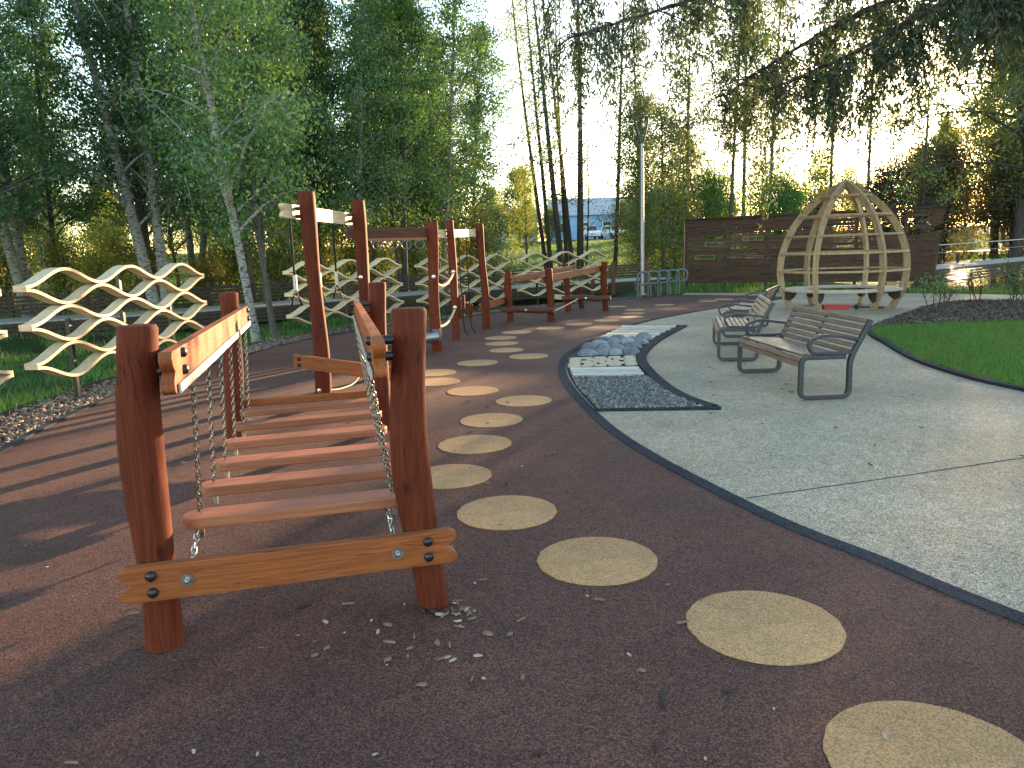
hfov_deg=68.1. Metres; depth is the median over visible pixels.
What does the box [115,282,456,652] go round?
chain bridge
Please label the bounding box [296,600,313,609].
bark piece
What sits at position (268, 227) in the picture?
birch tree
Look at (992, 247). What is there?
backlit tree
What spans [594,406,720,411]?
kerb
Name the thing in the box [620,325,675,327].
wooden plank
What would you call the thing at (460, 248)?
bush
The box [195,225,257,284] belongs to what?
bush
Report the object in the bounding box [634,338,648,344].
boulder
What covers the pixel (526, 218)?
leafy tree
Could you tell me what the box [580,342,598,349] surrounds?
boulder
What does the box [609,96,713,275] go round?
leafy tree
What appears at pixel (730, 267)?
slatted wall
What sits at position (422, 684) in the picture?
wood chip
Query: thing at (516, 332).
ground circle
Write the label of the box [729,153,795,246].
round tree
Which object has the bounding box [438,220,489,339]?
rope step frame
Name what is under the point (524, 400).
ground circle
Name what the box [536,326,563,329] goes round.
ground circle
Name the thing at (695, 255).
window frame
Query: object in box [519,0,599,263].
alder tree
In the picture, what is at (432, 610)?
bark piece
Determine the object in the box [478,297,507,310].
balance beam
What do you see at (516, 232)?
building
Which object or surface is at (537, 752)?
bark piece
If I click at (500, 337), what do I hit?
ground circle
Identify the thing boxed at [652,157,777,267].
willow shrub
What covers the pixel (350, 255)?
bush
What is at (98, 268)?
bush
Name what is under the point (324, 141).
birch tree
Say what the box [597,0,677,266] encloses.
leafy tree
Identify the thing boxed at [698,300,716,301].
ground circle
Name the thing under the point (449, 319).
rope
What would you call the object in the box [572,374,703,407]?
gravel
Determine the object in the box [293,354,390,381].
balance beam
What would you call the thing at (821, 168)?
round tree
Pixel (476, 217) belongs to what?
bush
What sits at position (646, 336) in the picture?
boulder
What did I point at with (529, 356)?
ground circle
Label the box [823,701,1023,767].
ground circle
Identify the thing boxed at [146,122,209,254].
birch tree
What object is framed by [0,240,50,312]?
bush
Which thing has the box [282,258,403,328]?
wave screen
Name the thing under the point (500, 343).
ground circle
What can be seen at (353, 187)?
birch tree
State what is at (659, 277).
bike rack
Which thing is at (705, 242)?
window frame
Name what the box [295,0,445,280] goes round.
birch tree
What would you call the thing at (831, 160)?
leafy tree
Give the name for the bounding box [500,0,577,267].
alder tree
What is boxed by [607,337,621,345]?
boulder
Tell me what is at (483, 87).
birch tree
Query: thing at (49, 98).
birch tree
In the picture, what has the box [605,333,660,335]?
wooden plank
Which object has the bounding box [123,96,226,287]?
birch tree
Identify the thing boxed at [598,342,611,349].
boulder
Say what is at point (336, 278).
hanging strap
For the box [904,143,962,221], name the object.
distant tree
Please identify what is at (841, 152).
sky
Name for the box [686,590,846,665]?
ground circle
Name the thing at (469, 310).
foot rope
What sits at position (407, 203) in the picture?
birch tree
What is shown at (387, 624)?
wood chip
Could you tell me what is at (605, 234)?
parked car
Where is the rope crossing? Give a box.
[500,261,610,321]
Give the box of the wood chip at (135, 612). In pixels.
[126,611,138,614]
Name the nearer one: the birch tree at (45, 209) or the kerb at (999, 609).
the kerb at (999, 609)
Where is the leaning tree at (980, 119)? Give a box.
[847,2,1023,207]
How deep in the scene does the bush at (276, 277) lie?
24.41 m
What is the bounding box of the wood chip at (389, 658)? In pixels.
[384,656,391,661]
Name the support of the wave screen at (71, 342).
on the chip bed at (19, 407)
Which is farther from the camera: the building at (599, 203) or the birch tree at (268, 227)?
the building at (599, 203)
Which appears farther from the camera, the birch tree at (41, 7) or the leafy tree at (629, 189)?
the leafy tree at (629, 189)
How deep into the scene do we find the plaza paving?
6.08 m
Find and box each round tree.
[592,177,672,266]
[608,193,670,277]
[636,182,712,279]
[657,171,691,256]
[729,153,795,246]
[794,143,863,237]
[822,160,865,241]
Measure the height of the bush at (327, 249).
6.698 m
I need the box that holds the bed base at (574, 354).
[566,326,677,407]
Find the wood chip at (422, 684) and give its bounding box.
[416,682,426,686]
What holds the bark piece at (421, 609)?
on the playground surface
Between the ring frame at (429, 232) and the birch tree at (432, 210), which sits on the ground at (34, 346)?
the birch tree at (432, 210)
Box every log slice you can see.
[584,362,596,364]
[594,364,606,366]
[625,363,637,365]
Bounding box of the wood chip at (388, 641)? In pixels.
[383,640,395,642]
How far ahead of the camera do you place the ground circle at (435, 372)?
10.26 m
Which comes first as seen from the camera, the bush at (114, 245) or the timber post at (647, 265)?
the timber post at (647, 265)
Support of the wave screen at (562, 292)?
on the ground at (34, 346)
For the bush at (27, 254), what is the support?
on the ground at (34, 346)
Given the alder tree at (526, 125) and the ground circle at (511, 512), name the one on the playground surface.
the ground circle at (511, 512)
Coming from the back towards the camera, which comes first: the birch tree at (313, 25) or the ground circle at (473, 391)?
the birch tree at (313, 25)
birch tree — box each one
[0,0,124,255]
[0,0,126,291]
[0,0,243,326]
[0,3,55,258]
[0,4,111,326]
[0,29,74,218]
[0,46,75,304]
[0,111,9,236]
[1,0,240,310]
[7,25,93,293]
[10,112,105,266]
[44,0,209,310]
[90,42,183,244]
[96,0,358,342]
[108,0,343,337]
[112,13,257,297]
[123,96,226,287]
[138,0,346,317]
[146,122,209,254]
[156,0,363,290]
[167,0,294,302]
[188,0,392,271]
[191,190,222,285]
[215,2,340,276]
[243,0,367,279]
[255,151,286,278]
[268,0,381,279]
[284,0,426,290]
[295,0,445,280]
[319,0,498,299]
[321,0,450,291]
[325,94,397,246]
[366,0,520,288]
[377,27,486,252]
[377,95,421,280]
[378,1,508,282]
[417,97,488,256]
[438,17,531,280]
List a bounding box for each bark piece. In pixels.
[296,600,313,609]
[417,602,424,612]
[427,608,436,612]
[529,748,544,756]
[653,739,658,751]
[661,690,666,706]
[722,688,738,692]
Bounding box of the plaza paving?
[566,293,1023,612]
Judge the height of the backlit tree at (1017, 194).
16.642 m
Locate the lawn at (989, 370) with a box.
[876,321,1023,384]
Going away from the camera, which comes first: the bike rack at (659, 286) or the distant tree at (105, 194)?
the bike rack at (659, 286)
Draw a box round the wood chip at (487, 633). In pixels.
[483,631,492,635]
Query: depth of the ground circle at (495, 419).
7.26 m
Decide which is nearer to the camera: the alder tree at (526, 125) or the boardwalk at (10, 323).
the boardwalk at (10, 323)
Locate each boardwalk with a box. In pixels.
[0,262,671,338]
[921,239,1023,284]
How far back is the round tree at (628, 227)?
48.02 m
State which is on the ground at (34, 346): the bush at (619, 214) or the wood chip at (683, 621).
the bush at (619, 214)
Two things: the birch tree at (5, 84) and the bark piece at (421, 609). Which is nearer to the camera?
the bark piece at (421, 609)
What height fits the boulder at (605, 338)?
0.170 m
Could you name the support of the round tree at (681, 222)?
on the ground at (34, 346)
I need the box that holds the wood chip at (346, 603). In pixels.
[342,602,354,604]
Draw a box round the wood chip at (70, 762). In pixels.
[64,761,77,763]
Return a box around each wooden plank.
[570,366,638,370]
[571,369,641,373]
[572,372,643,376]
[601,335,655,337]
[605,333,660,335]
[611,330,665,332]
[615,328,670,329]
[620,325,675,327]
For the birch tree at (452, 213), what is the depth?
46.28 m
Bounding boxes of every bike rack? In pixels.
[637,271,650,297]
[647,270,660,296]
[657,270,669,295]
[666,269,679,294]
[675,268,687,293]
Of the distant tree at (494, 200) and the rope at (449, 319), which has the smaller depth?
the rope at (449, 319)
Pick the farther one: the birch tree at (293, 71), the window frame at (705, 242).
the window frame at (705, 242)
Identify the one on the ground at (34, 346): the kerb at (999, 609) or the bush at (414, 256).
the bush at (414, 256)
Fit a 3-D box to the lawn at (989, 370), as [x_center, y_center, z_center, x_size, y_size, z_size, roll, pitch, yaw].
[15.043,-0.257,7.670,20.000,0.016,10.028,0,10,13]
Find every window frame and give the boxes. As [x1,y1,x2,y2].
[695,255,714,259]
[705,242,725,246]
[742,236,763,240]
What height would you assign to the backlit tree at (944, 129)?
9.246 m
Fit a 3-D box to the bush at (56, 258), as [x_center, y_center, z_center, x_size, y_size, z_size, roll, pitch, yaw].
[-15.178,-3.667,25.650,3.311,3.878,3.057,-9,12,-33]
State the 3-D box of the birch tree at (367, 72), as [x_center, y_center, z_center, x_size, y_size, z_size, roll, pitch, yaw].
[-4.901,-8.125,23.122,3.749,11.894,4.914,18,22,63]
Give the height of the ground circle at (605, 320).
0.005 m
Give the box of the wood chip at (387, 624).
[383,622,391,626]
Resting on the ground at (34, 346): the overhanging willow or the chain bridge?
the overhanging willow
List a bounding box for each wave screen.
[0,289,13,384]
[12,263,206,397]
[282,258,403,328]
[414,254,510,312]
[516,250,607,304]
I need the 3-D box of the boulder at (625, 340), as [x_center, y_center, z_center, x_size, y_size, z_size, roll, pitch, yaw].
[1.899,-0.661,12.524,0.290,0.236,0.476,-2,10,-1]
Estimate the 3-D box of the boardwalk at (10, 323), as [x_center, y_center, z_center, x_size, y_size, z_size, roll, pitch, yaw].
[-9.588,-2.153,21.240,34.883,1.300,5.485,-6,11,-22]
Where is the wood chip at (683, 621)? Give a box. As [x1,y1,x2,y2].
[677,620,688,623]
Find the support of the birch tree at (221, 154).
on the ground at (34, 346)
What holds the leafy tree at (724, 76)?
on the ground at (34, 346)
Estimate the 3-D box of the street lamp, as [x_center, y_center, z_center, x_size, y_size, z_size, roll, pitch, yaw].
[4.258,-5.787,24.851,0.408,5.768,0.316,5,12,35]
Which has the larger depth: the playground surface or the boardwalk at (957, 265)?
the boardwalk at (957, 265)
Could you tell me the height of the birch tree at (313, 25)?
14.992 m
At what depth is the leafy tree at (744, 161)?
44.27 m
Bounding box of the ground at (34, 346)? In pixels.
[0,225,1023,409]
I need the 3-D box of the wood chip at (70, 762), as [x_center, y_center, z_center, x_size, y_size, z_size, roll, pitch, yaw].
[-1.436,1.232,2.468,0.044,0.007,0.008,3,5,-3]
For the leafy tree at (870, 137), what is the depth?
47.40 m
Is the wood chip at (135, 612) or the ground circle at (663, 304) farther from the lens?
the ground circle at (663, 304)
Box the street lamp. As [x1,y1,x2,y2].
[634,115,648,295]
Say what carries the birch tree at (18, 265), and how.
on the ground at (34, 346)
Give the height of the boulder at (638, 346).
0.207 m
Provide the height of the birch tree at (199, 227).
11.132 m
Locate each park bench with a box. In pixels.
[712,294,774,360]
[722,285,780,337]
[737,307,873,399]
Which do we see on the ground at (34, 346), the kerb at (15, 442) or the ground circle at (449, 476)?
the kerb at (15, 442)
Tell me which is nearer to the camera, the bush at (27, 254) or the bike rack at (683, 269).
the bike rack at (683, 269)
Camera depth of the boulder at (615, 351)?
11.36 m
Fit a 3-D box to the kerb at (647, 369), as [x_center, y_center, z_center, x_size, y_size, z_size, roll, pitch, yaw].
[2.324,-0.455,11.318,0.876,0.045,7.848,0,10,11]
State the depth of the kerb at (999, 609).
4.34 m
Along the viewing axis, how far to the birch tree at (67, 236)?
43.95 m
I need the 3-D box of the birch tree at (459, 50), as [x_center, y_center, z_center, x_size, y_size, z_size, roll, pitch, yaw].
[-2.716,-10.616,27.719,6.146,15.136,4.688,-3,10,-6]
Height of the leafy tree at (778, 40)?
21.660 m
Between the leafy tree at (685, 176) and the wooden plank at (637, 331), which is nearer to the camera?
the wooden plank at (637, 331)
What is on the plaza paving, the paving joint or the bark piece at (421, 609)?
the paving joint
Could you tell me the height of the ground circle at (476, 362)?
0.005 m
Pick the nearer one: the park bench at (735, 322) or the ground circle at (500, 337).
the park bench at (735, 322)
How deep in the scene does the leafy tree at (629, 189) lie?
34.50 m
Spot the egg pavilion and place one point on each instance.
(857, 195)
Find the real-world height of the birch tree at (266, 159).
14.843 m
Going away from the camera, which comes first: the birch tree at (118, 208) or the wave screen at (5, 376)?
the wave screen at (5, 376)
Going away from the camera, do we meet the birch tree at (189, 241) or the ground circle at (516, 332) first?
the ground circle at (516, 332)
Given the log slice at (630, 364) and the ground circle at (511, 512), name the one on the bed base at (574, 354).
the log slice at (630, 364)
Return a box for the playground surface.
[0,295,1023,767]
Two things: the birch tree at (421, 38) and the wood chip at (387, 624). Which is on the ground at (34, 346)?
the birch tree at (421, 38)
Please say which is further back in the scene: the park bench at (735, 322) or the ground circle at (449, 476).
the park bench at (735, 322)
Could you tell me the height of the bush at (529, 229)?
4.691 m
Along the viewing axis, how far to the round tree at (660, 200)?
56.20 m
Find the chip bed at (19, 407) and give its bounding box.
[0,294,665,442]
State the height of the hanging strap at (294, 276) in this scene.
0.904 m
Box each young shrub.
[909,269,969,311]
[955,259,993,303]
[995,257,1023,307]
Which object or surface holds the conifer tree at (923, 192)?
on the ground at (34, 346)
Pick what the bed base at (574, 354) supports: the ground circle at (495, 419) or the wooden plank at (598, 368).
the wooden plank at (598, 368)
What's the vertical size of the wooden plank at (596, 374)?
0.030 m
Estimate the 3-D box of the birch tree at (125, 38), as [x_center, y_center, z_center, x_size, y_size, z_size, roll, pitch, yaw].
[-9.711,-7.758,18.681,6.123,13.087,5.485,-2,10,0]
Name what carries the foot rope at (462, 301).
hanging from the rope step frame at (450, 233)
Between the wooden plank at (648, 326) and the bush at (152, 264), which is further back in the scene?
the bush at (152, 264)
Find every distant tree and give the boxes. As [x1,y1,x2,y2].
[67,176,129,246]
[178,204,212,250]
[478,183,509,241]
[493,164,542,244]
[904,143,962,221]
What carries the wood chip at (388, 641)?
on the playground surface
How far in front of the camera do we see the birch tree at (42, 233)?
22.83 m
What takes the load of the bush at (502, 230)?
on the ground at (34, 346)
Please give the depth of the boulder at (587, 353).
11.32 m
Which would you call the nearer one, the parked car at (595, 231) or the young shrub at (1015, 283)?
the young shrub at (1015, 283)
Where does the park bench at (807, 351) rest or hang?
on the plaza paving
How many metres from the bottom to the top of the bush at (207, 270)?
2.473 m
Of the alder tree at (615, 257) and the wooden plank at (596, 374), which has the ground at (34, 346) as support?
the alder tree at (615, 257)
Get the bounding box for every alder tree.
[489,0,596,267]
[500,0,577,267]
[506,0,589,266]
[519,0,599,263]
[524,0,602,265]
[532,0,611,277]
[550,132,624,265]
[584,0,652,272]
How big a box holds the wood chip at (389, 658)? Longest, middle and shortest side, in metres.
0.040 x 0.019 x 0.009 m
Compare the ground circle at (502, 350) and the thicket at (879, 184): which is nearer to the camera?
the ground circle at (502, 350)
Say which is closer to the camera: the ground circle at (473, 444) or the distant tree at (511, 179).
the ground circle at (473, 444)
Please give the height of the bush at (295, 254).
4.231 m
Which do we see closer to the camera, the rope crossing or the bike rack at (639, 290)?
the rope crossing
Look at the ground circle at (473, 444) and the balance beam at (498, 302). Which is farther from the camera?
the balance beam at (498, 302)
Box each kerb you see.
[0,294,681,453]
[558,298,1023,624]
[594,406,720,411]
[637,325,717,405]
[867,300,1023,391]
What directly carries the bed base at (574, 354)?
on the plaza paving
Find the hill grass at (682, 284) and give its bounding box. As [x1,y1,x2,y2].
[8,230,1023,312]
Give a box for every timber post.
[443,274,448,305]
[590,266,594,294]
[611,263,614,294]
[645,260,648,292]
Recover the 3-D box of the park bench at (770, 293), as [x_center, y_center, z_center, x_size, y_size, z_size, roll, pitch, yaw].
[4.318,-1.335,13.611,0.751,0.800,1.800,3,11,26]
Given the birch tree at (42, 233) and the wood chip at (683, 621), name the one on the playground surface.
the wood chip at (683, 621)
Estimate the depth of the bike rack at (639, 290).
23.50 m
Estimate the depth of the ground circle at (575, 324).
16.14 m
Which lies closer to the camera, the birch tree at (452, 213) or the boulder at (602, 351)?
the boulder at (602, 351)
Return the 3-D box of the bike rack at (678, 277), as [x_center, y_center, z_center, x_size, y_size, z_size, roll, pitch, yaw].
[5.226,-3.317,24.609,0.430,0.835,0.092,0,10,10]
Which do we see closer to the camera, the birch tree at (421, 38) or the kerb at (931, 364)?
the kerb at (931, 364)
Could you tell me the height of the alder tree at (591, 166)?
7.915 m
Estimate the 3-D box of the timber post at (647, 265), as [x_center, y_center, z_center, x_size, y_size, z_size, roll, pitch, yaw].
[4.624,-3.687,25.983,0.130,1.116,0.130,-2,10,0]
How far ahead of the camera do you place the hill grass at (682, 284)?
47.94 m
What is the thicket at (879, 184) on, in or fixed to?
on the ground at (34, 346)
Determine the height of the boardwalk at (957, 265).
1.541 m
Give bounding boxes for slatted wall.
[683,205,946,289]
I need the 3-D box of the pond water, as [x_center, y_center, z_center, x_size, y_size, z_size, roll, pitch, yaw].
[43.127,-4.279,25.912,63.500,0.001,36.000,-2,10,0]
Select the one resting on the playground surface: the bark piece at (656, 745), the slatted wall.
the bark piece at (656, 745)
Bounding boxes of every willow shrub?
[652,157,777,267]
[737,162,832,257]
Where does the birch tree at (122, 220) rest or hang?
on the ground at (34, 346)
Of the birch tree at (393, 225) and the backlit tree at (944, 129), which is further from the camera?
the backlit tree at (944, 129)
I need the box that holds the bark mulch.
[876,298,1023,325]
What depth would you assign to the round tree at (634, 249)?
38.22 m
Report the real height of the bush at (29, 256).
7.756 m
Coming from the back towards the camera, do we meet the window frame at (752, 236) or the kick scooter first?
the window frame at (752, 236)
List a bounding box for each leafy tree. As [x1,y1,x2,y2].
[499,166,553,262]
[579,85,710,277]
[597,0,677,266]
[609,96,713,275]
[646,0,731,214]
[656,131,718,267]
[689,0,790,254]
[708,0,782,257]
[739,0,822,236]
[804,0,862,232]
[850,0,901,187]
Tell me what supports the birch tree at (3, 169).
on the ground at (34, 346)
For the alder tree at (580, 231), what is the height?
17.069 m
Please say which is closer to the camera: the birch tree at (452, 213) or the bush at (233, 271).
the bush at (233, 271)
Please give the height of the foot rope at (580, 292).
0.555 m
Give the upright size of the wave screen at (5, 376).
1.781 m
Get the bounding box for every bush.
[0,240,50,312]
[9,223,52,299]
[17,218,109,314]
[19,186,79,287]
[42,238,141,312]
[63,192,138,285]
[70,222,171,295]
[115,234,187,297]
[176,248,241,306]
[194,221,278,295]
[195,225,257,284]
[231,221,305,310]
[256,217,332,294]
[297,207,354,285]
[319,219,400,296]
[324,205,400,288]
[377,210,441,276]
[379,222,448,291]
[421,219,474,278]
[440,185,527,295]
[485,202,513,241]
[507,206,539,240]
[537,204,562,240]
[604,201,629,237]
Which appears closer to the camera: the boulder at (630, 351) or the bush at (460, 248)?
the boulder at (630, 351)
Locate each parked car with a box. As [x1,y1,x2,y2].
[584,226,600,238]
[600,225,626,238]
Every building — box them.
[484,208,537,242]
[547,197,631,239]
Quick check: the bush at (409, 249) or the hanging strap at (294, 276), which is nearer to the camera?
the hanging strap at (294, 276)
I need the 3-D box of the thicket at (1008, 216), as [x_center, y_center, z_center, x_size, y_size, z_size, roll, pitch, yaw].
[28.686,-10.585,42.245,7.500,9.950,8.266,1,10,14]
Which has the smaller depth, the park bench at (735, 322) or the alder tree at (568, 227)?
the park bench at (735, 322)
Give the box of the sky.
[0,0,1008,255]
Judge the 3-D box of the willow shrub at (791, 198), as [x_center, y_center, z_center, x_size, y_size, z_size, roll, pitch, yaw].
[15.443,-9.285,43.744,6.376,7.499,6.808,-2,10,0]
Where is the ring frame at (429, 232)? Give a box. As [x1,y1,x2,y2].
[345,221,442,350]
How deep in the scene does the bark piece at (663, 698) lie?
2.69 m
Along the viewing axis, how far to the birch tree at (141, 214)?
20.60 m
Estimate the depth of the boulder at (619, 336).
12.96 m
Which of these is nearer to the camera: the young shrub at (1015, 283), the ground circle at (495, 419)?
the ground circle at (495, 419)
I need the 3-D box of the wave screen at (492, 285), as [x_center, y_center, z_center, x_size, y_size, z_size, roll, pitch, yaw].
[-1.228,-2.526,20.407,0.220,1.859,3.885,5,12,35]
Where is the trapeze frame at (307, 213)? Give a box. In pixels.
[278,191,369,393]
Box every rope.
[439,273,453,286]
[441,309,455,326]
[457,236,468,334]
[465,236,475,332]
[554,288,584,307]
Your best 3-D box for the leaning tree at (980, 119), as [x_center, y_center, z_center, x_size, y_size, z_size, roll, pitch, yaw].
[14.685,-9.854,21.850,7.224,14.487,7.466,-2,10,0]
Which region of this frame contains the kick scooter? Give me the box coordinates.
[821,304,883,308]
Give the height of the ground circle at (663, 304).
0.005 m
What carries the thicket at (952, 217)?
on the ground at (34, 346)
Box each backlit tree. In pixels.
[907,118,978,211]
[917,5,1023,264]
[959,60,1018,257]
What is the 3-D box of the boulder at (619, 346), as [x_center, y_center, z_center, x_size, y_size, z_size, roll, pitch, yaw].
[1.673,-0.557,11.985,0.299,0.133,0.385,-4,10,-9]
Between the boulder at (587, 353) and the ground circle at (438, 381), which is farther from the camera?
the boulder at (587, 353)
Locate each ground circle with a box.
[425,369,455,376]
[425,378,459,385]
[431,464,491,488]
[438,435,511,453]
[447,386,497,395]
[457,360,497,365]
[457,495,556,529]
[460,413,522,427]
[485,336,516,339]
[485,341,517,345]
[489,348,523,352]
[496,395,551,406]
[502,330,531,333]
[509,353,547,358]
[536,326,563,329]
[537,537,657,585]
[565,323,591,325]
[594,319,618,321]
[621,316,643,317]
[623,312,643,313]
[626,309,645,310]
[655,304,673,305]
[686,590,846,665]
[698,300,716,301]
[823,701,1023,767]
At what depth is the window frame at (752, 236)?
25.76 m
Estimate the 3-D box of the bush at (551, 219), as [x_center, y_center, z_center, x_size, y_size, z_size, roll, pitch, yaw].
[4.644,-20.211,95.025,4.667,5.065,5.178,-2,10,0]
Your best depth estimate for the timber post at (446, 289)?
23.08 m
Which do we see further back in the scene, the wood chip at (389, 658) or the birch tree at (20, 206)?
the birch tree at (20, 206)
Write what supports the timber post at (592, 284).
on the ground at (34, 346)
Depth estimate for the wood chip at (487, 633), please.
3.20 m
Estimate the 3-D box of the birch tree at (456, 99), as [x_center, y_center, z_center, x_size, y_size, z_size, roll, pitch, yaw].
[-3.811,-9.931,34.248,5.583,11.497,4.928,-3,10,-8]
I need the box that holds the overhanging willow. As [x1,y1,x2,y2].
[529,0,1023,228]
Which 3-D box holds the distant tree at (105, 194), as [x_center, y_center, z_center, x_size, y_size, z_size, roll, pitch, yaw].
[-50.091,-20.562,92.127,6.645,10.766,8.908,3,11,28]
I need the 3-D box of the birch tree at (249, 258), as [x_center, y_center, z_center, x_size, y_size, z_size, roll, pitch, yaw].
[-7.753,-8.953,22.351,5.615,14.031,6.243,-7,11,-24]
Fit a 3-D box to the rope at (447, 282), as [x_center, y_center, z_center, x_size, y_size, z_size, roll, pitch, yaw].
[-1.169,-1.816,13.164,0.044,0.237,1.578,-1,10,8]
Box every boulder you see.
[577,349,598,356]
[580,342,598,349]
[593,340,607,344]
[595,348,608,355]
[597,336,609,340]
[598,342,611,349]
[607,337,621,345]
[608,348,622,354]
[610,334,624,338]
[611,344,624,348]
[620,337,634,344]
[621,347,639,354]
[623,341,641,349]
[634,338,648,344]
[636,332,652,340]
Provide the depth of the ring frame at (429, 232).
12.20 m
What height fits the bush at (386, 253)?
5.288 m
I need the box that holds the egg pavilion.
[777,180,910,311]
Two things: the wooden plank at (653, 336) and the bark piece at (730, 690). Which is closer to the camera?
the bark piece at (730, 690)
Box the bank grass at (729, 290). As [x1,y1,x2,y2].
[661,282,1023,294]
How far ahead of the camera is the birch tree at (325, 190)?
27.88 m
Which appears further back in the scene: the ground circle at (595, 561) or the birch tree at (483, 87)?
the birch tree at (483, 87)
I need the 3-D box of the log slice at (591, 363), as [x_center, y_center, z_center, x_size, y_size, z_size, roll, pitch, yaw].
[1.093,-0.278,10.544,0.179,0.026,0.138,-2,10,0]
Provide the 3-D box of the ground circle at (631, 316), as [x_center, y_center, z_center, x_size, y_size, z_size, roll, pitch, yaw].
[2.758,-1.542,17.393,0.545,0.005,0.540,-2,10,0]
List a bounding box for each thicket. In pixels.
[800,189,848,247]
[828,140,953,251]
[889,122,1010,261]
[960,111,1023,257]
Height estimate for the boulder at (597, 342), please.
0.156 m
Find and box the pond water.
[835,266,1023,289]
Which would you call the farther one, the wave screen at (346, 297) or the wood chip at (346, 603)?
the wave screen at (346, 297)
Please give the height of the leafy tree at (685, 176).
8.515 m
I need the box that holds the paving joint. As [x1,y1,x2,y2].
[747,457,1023,497]
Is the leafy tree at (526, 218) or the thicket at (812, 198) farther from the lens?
the leafy tree at (526, 218)
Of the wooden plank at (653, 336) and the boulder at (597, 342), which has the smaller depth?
the boulder at (597, 342)
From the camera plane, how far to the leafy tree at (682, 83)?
40.00 m
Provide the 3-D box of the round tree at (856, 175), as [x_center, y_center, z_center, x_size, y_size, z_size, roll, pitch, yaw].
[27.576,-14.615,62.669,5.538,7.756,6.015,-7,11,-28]
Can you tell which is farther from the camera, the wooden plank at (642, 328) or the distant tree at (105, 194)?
the distant tree at (105, 194)
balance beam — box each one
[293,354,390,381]
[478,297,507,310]
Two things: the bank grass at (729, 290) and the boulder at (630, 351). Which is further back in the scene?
the bank grass at (729, 290)
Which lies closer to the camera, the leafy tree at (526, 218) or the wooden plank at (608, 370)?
the wooden plank at (608, 370)
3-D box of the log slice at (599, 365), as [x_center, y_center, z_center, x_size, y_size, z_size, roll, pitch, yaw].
[1.208,-0.250,10.361,0.178,0.026,0.134,-2,10,0]
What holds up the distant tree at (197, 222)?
on the ground at (34, 346)
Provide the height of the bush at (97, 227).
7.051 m
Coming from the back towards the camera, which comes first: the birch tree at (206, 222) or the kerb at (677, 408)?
the birch tree at (206, 222)
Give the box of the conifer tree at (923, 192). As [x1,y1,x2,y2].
[889,67,980,255]
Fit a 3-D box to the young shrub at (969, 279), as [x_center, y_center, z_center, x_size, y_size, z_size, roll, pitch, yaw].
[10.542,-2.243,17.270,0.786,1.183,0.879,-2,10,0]
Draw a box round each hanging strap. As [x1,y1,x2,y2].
[289,219,302,305]
[331,223,342,298]
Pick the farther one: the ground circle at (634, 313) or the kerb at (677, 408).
the ground circle at (634, 313)
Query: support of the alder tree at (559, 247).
on the ground at (34, 346)
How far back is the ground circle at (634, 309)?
19.25 m
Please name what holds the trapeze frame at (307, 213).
on the playground surface
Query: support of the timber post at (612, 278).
on the ground at (34, 346)
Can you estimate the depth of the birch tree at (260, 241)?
16.94 m

